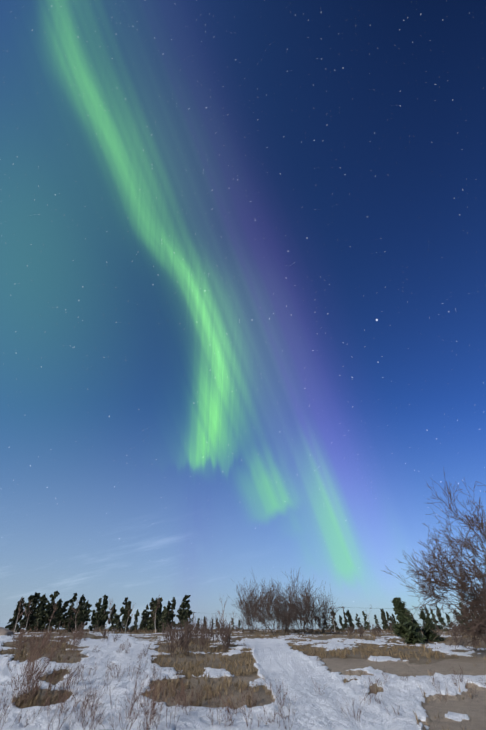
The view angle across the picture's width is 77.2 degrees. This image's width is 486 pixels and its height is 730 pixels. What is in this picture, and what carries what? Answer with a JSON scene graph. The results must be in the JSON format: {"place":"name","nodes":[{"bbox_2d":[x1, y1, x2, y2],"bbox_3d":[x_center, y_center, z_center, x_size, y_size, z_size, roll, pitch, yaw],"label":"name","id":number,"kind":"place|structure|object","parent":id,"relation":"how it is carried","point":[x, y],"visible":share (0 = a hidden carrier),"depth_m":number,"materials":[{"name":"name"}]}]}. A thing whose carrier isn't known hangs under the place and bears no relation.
{"place":"outdoors","nodes":[
{"label":"outdoors","id":0,"kind":"place"},
{"bbox_2d":[0,629,485,729],"bbox_3d":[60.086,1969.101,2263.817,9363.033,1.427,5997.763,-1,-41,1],"label":"ground","id":1,"kind":"structure","parent":0,"point":[279,660],"depth_m":10.08,"materials":[{"name":"white snow"}]},
{"bbox_2d":[0,627,13,635],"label":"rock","id":2,"kind":"object","parent":1,"relation":"on","point":[4,631],"visible":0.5,"depth_m":37.03,"materials":[{"name":"stone"}]},
{"bbox_2d":[5,597,24,631],"bbox_3d":[-39.774,44.536,54.198,2.532,5.290,2.888,7,-42,-8],"label":"tree","id":3,"kind":"object","parent":1,"relation":"on","point":[13,620],"visible":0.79,"depth_m":53.78,"materials":[{"name":"green plant"}]},
{"bbox_2d":[14,596,25,631],"bbox_3d":[-32.565,36.397,44.263,1.083,4.337,1.490,14,-43,-16],"label":"bare tree","id":4,"kind":"object","parent":1,"relation":"on","point":[19,613],"visible":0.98,"depth_m":44.67,"materials":[{"name":"brown plant"}]},
{"bbox_2d":[19,595,31,624],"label":"tree","id":5,"kind":"object","parent":1,"relation":"on","point":[26,605],"visible":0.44,"depth_m":72.48,"materials":[{"name":"green plant"}]},
{"bbox_2d":[24,600,31,630],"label":"bare tree","id":6,"kind":"object","parent":1,"relation":"on","point":[27,612],"visible":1,"depth_m":43.31,"materials":[{"name":"brown plant"}]},
{"bbox_2d":[20,592,38,631],"bbox_3d":[-41.637,48.637,59.750,2.661,6.523,2.060,19,-44,-21],"label":"tree","id":7,"kind":"object","parent":1,"relation":"on","point":[34,598],"visible":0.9,"depth_m":59.68,"materials":[{"name":"green plant"}]},
{"bbox_2d":[19,593,41,625],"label":"tree","id":8,"kind":"object","parent":1,"relation":"on","point":[34,611],"visible":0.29,"depth_m":82.07,"materials":[{"name":"green plant"}]},
{"bbox_2d":[27,595,45,630],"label":"tree","id":9,"kind":"object","parent":1,"relation":"on","point":[37,608],"visible":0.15,"depth_m":72.62,"materials":[{"name":"green plant"}]},
{"bbox_2d":[1,627,72,706],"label":"shrubs","id":10,"kind":"object","parent":1,"relation":"on","point":[28,675],"visible":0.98,"depth_m":8.80,"materials":[{"name":"red plant"}]},
{"bbox_2d":[31,597,45,631],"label":"tree","id":11,"kind":"object","parent":1,"relation":"on","point":[41,607],"visible":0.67,"depth_m":70.52,"materials":[{"name":"green plant"}]},
{"bbox_2d":[10,621,85,659],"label":"shrubs","id":12,"kind":"object","parent":1,"relation":"on","point":[44,634],"visible":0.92,"depth_m":17.82,"materials":[{"name":"red plant"}]},
{"bbox_2d":[34,591,61,631],"bbox_3d":[-32.866,41.922,51.628,3.202,5.961,3.050,14,-43,-16],"label":"tree","id":13,"kind":"object","parent":1,"relation":"on","point":[45,615],"visible":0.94,"depth_m":51.17,"materials":[{"name":"green plant"}]},
{"bbox_2d":[44,599,62,631],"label":"tree","id":14,"kind":"object","parent":1,"relation":"on","point":[50,627],"visible":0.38,"depth_m":67.06,"materials":[{"name":"green plant"}]},
{"bbox_2d":[23,652,84,699],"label":"shrubs","id":15,"kind":"object","parent":1,"relation":"on","point":[49,678],"visible":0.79,"depth_m":9.08,"materials":[{"name":"red plant"}]},
{"bbox_2d":[54,600,69,630],"bbox_3d":[-36.268,50.636,61.309,1.956,5.104,2.095,-1,-41,1],"label":"tree","id":16,"kind":"object","parent":1,"relation":"on","point":[63,609],"visible":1,"depth_m":61.12,"materials":[{"name":"green plant"}]},
{"bbox_2d":[64,606,72,631],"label":"tree","id":17,"kind":"object","parent":1,"relation":"on","point":[66,621],"visible":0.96,"depth_m":57.98,"materials":[{"name":"green plant"}]},
{"bbox_2d":[61,592,77,628],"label":"tree","id":18,"kind":"object","parent":1,"relation":"on","point":[72,600],"visible":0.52,"depth_m":72.49,"materials":[{"name":"green plant"}]},
{"bbox_2d":[71,600,79,632],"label":"bare tree","id":19,"kind":"object","parent":1,"relation":"on","point":[75,615],"visible":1,"depth_m":48.34,"materials":[{"name":"brown plant"}]},
{"bbox_2d":[73,605,83,629],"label":"tree","id":20,"kind":"object","parent":1,"relation":"on","point":[78,619],"visible":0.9,"depth_m":65.90,"materials":[{"name":"green plant"}]},
{"bbox_2d":[73,594,85,630],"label":"tree","id":21,"kind":"object","parent":1,"relation":"on","point":[82,600],"visible":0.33,"depth_m":84.12,"materials":[{"name":"green plant"}]},
{"bbox_2d":[80,600,91,629],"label":"tree","id":22,"kind":"object","parent":1,"relation":"on","point":[85,615],"visible":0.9,"depth_m":79.00,"materials":[{"name":"green plant"}]},
{"bbox_2d":[89,602,99,631],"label":"tree","id":23,"kind":"object","parent":1,"relation":"on","point":[94,612],"visible":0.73,"depth_m":65.15,"materials":[{"name":"green plant"}]},
{"bbox_2d":[71,623,121,640],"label":"shrubs","id":24,"kind":"object","parent":1,"relation":"on","point":[104,631],"visible":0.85,"depth_m":31.15,"materials":[{"name":"brown plant"}]},
{"bbox_2d":[91,608,103,630],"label":"tree","id":25,"kind":"object","parent":1,"relation":"on","point":[99,614],"visible":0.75,"depth_m":64.50,"materials":[{"name":"green plant"}]},
{"bbox_2d":[0,662,202,729],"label":"weeds","id":26,"kind":"object","parent":1,"relation":"on","point":[152,706],"visible":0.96,"depth_m":6.45,"materials":[{"name":"red plant"}]},
{"bbox_2d":[98,598,109,627],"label":"tree","id":27,"kind":"object","parent":1,"relation":"on","point":[104,613],"visible":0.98,"depth_m":70.27,"materials":[{"name":"green plant"}]},
{"bbox_2d":[100,594,107,624],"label":"tree","id":28,"kind":"object","parent":1,"relation":"on","point":[104,596],"visible":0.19,"depth_m":106.74,"materials":[{"name":"green plant"}]},
{"bbox_2d":[108,604,116,630],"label":"tree","id":29,"kind":"object","parent":1,"relation":"on","point":[114,611],"visible":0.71,"depth_m":65.71,"materials":[{"name":"green plant"}]},
{"bbox_2d":[69,638,163,690],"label":"weeds","id":30,"kind":"object","parent":1,"relation":"on","point":[118,665],"visible":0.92,"depth_m":10.59,"materials":[{"name":"red plant"}]},
{"bbox_2d":[111,607,124,631],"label":"tree","id":31,"kind":"object","parent":1,"relation":"on","point":[117,618],"visible":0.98,"depth_m":61.85,"materials":[{"name":"green plant"}]},
{"bbox_2d":[116,597,127,629],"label":"tree","id":32,"kind":"object","parent":1,"relation":"on","point":[125,610],"visible":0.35,"depth_m":112.12,"materials":[{"name":"green plant"}]},
{"bbox_2d":[121,600,131,632],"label":"tree","id":33,"kind":"object","parent":1,"relation":"on","point":[126,615],"visible":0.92,"depth_m":61.05,"materials":[{"name":"green plant"}]},
{"bbox_2d":[130,609,139,632],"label":"tree","id":34,"kind":"object","parent":1,"relation":"on","point":[135,625],"visible":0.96,"depth_m":60.88,"materials":[{"name":"green plant"}]},
{"bbox_2d":[139,611,145,629],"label":"tree","id":35,"kind":"object","parent":1,"relation":"on","point":[142,620],"visible":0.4,"depth_m":83.11,"materials":[{"name":"green plant"}]},
{"bbox_2d":[141,612,148,629],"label":"tree","id":36,"kind":"object","parent":1,"relation":"on","point":[145,615],"visible":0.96,"depth_m":64.62,"materials":[{"name":"green plant"}]},
{"bbox_2d":[146,598,153,626],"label":"tree","id":37,"kind":"object","parent":1,"relation":"on","point":[151,604],"visible":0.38,"depth_m":111.89,"materials":[{"name":"green plant"}]},
{"bbox_2d":[147,601,155,631],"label":"tree","id":38,"kind":"object","parent":1,"relation":"on","point":[151,613],"visible":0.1,"depth_m":84.13,"materials":[{"name":"green plant"}]},
{"bbox_2d":[143,598,161,630],"bbox_3d":[-17.541,50.444,61.222,2.772,5.712,3.232,-31,-50,30],"label":"tree","id":39,"kind":"object","parent":1,"relation":"on","point":[152,624],"visible":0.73,"depth_m":60.38,"materials":[{"name":"green plant"}]},
{"bbox_2d":[152,594,160,632],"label":"bare tree","id":40,"kind":"object","parent":1,"relation":"on","point":[155,613],"visible":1,"depth_m":51.42,"materials":[{"name":"brown plant"}]},
{"bbox_2d":[158,597,162,620],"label":"tree","id":41,"kind":"object","parent":1,"relation":"on","point":[160,609],"visible":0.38,"depth_m":94.56,"materials":[{"name":"green plant"}]},
{"bbox_2d":[157,607,171,632],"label":"tree","id":42,"kind":"object","parent":1,"relation":"on","point":[164,616],"visible":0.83,"depth_m":55.21,"materials":[{"name":"green plant"}]},
{"bbox_2d":[165,601,174,624],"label":"tree","id":43,"kind":"object","parent":1,"relation":"on","point":[170,615],"visible":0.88,"depth_m":74.06,"materials":[{"name":"green plant"}]},
{"bbox_2d":[169,597,175,630],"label":"tree","id":44,"kind":"object","parent":1,"relation":"on","point":[173,605],"visible":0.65,"depth_m":109.30,"materials":[{"name":"green plant"}]},
{"bbox_2d":[174,595,192,629],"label":"tree","id":45,"kind":"object","parent":1,"relation":"on","point":[181,613],"visible":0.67,"depth_m":73.24,"materials":[{"name":"green plant"}]},
{"bbox_2d":[181,603,192,629],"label":"tree","id":46,"kind":"object","parent":1,"relation":"on","point":[187,615],"visible":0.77,"depth_m":56.08,"materials":[{"name":"green plant"}]},
{"bbox_2d":[158,614,235,656],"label":"shrubs","id":47,"kind":"object","parent":1,"relation":"on","point":[226,633],"visible":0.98,"depth_m":21.91,"materials":[{"name":"brown plant"}]},
{"bbox_2d":[195,621,252,633],"bbox_3d":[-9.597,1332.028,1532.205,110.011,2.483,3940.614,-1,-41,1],"label":"shrubs","id":48,"kind":"object","parent":1,"relation":"on","point":[230,629],"visible":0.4,"depth_m":54.08,"materials":[{"name":"brown plant"}]},
{"bbox_2d":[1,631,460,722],"bbox_3d":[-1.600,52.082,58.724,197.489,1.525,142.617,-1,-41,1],"label":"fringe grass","id":49,"kind":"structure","parent":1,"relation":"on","point":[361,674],"depth_m":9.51,"materials":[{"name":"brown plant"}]},
{"bbox_2d":[174,677,295,729],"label":"weeds","id":50,"kind":"object","parent":1,"relation":"on","point":[232,704],"visible":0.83,"depth_m":7.05,"materials":[{"name":"red plant"}]},
{"bbox_2d":[10,626,471,632],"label":"brush belt","id":51,"kind":"object","parent":1,"relation":"on","point":[313,630],"visible":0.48,"depth_m":64.45,"materials":[{"name":"brown plant"}]},
{"bbox_2d":[229,571,298,633],"bbox_3d":[3.838,45.241,58.586,14.130,9.990,12.693,-1,-41,1],"label":"willow clump","id":52,"kind":"object","parent":1,"relation":"on","point":[247,614],"visible":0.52,"depth_m":56.62,"materials":[{"name":"brown plant"}]},
{"bbox_2d":[241,568,318,634],"bbox_3d":[6.290,39.887,51.301,13.168,9.157,9.210,6,-41,-6],"label":"willow clump","id":53,"kind":"object","parent":1,"relation":"on","point":[294,606],"visible":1,"depth_m":49.98,"materials":[{"name":"brown plant"}]},
{"bbox_2d":[272,577,338,633],"bbox_3d":[12.547,45.159,57.612,14.336,9.424,11.818,-1,-41,1],"label":"willow clump","id":54,"kind":"object","parent":1,"relation":"on","point":[322,616],"visible":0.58,"depth_m":56.03,"materials":[{"name":"brown plant"}]},
{"bbox_2d":[261,669,407,724],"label":"weeds","id":55,"kind":"object","parent":1,"relation":"on","point":[352,699],"visible":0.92,"depth_m":7.95,"materials":[{"name":"red plant"}]},
{"bbox_2d":[330,609,338,630],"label":"tree","id":56,"kind":"object","parent":1,"relation":"on","point":[336,628],"visible":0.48,"depth_m":91.49,"materials":[{"name":"green plant"}]},
{"bbox_2d":[339,615,345,630],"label":"tree","id":57,"kind":"object","parent":1,"relation":"on","point":[341,623],"visible":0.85,"depth_m":89.65,"materials":[{"name":"green plant"}]},
{"bbox_2d":[343,612,348,628],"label":"tree","id":58,"kind":"object","parent":1,"relation":"on","point":[345,623],"visible":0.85,"depth_m":142.30,"materials":[{"name":"green plant"}]},
{"bbox_2d":[346,609,354,628],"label":"tree","id":59,"kind":"object","parent":1,"relation":"on","point":[348,614],"visible":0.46,"depth_m":96.59,"materials":[{"name":"green plant"}]},
{"bbox_2d":[348,616,355,630],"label":"tree","id":60,"kind":"object","parent":1,"relation":"on","point":[350,623],"visible":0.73,"depth_m":90.04,"materials":[{"name":"green plant"}]},
{"bbox_2d":[355,614,362,628],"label":"tree","id":61,"kind":"object","parent":1,"relation":"on","point":[358,621],"visible":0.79,"depth_m":108.06,"materials":[{"name":"green plant"}]},
{"bbox_2d":[362,611,370,629],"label":"tree","id":62,"kind":"object","parent":1,"relation":"on","point":[366,624],"visible":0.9,"depth_m":104.31,"materials":[{"name":"green plant"}]},
{"bbox_2d":[345,620,394,638],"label":"shrubs","id":63,"kind":"object","parent":1,"relation":"on","point":[372,631],"visible":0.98,"depth_m":34.91,"materials":[{"name":"brown plant"}]},
{"bbox_2d":[381,609,387,628],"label":"tree","id":64,"kind":"object","parent":1,"relation":"on","point":[384,620],"visible":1,"depth_m":115.56,"materials":[{"name":"green plant"}]},
{"bbox_2d":[330,625,438,633],"bbox_3d":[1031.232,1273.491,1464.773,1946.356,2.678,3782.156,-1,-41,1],"label":"shrubs","id":65,"kind":"object","parent":1,"relation":"on","point":[351,628],"visible":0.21,"depth_m":55.24,"materials":[{"name":"brown plant"}]},
{"bbox_2d":[386,611,391,630],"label":"tree","id":66,"kind":"object","parent":1,"relation":"on","point":[388,619],"visible":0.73,"depth_m":99.75,"materials":[{"name":"green plant"}]},
{"bbox_2d":[391,597,426,643],"bbox_3d":[15.609,24.650,29.298,3.122,3.756,3.258,-1,-41,1],"label":"young pine","id":67,"kind":"object","parent":1,"relation":"on","point":[407,628],"visible":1,"depth_m":28.78,"materials":[{"name":"green plant"}]},
{"bbox_2d":[424,606,436,629],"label":"tree","id":68,"kind":"object","parent":1,"relation":"on","point":[426,612],"visible":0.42,"depth_m":104.48,"materials":[{"name":"green plant"}]},
{"bbox_2d":[418,608,445,641],"bbox_3d":[18.342,25.762,29.779,1.931,3.238,2.231,20,-45,-21],"label":"young spruce","id":69,"kind":"object","parent":1,"relation":"on","point":[428,632],"visible":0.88,"depth_m":29.52,"materials":[{"name":"green plant"}]},
{"bbox_2d":[380,475,485,650],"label":"bare tree","id":70,"kind":"object","parent":1,"relation":"on","point":[463,588],"visible":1,"depth_m":19.12,"materials":[{"name":"brown plant"}]},
{"bbox_2d":[430,609,439,627],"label":"tree","id":71,"kind":"object","parent":1,"relation":"on","point":[433,617],"visible":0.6,"depth_m":108.66,"materials":[{"name":"green plant"}]},
{"bbox_2d":[436,605,448,630],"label":"tree","id":72,"kind":"object","parent":1,"relation":"on","point":[439,614],"visible":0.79,"depth_m":78.29,"materials":[{"name":"green plant"}]},
{"bbox_2d":[445,613,453,629],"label":"tree","id":73,"kind":"object","parent":1,"relation":"on","point":[448,620],"visible":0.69,"depth_m":101.50,"materials":[{"name":"green plant"}]},
{"bbox_2d":[427,664,485,701],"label":"weeds","id":74,"kind":"object","parent":1,"relation":"on","point":[455,683],"visible":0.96,"depth_m":9.72,"materials":[{"name":"red plant"}]},
{"bbox_2d":[444,615,485,644],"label":"shrubs","id":75,"kind":"object","parent":1,"relation":"on","point":[455,627],"visible":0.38,"depth_m":27.85,"materials":[{"name":"brown plant"}]},
{"bbox_2d":[459,602,470,630],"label":"tree","id":76,"kind":"object","parent":1,"relation":"on","point":[463,613],"visible":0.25,"depth_m":105.74,"materials":[{"name":"green plant"}]},
{"bbox_2d":[0,630,485,729],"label":"dry grass","id":77,"kind":"structure","parent":0,"point":[200,671],"depth_m":15.96,"materials":[{"name":"brown plant"}]},
{"bbox_2d":[0,0,485,628],"label":"sky","id":78,"kind":"structure","parent":0,"point":[243,242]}
]}

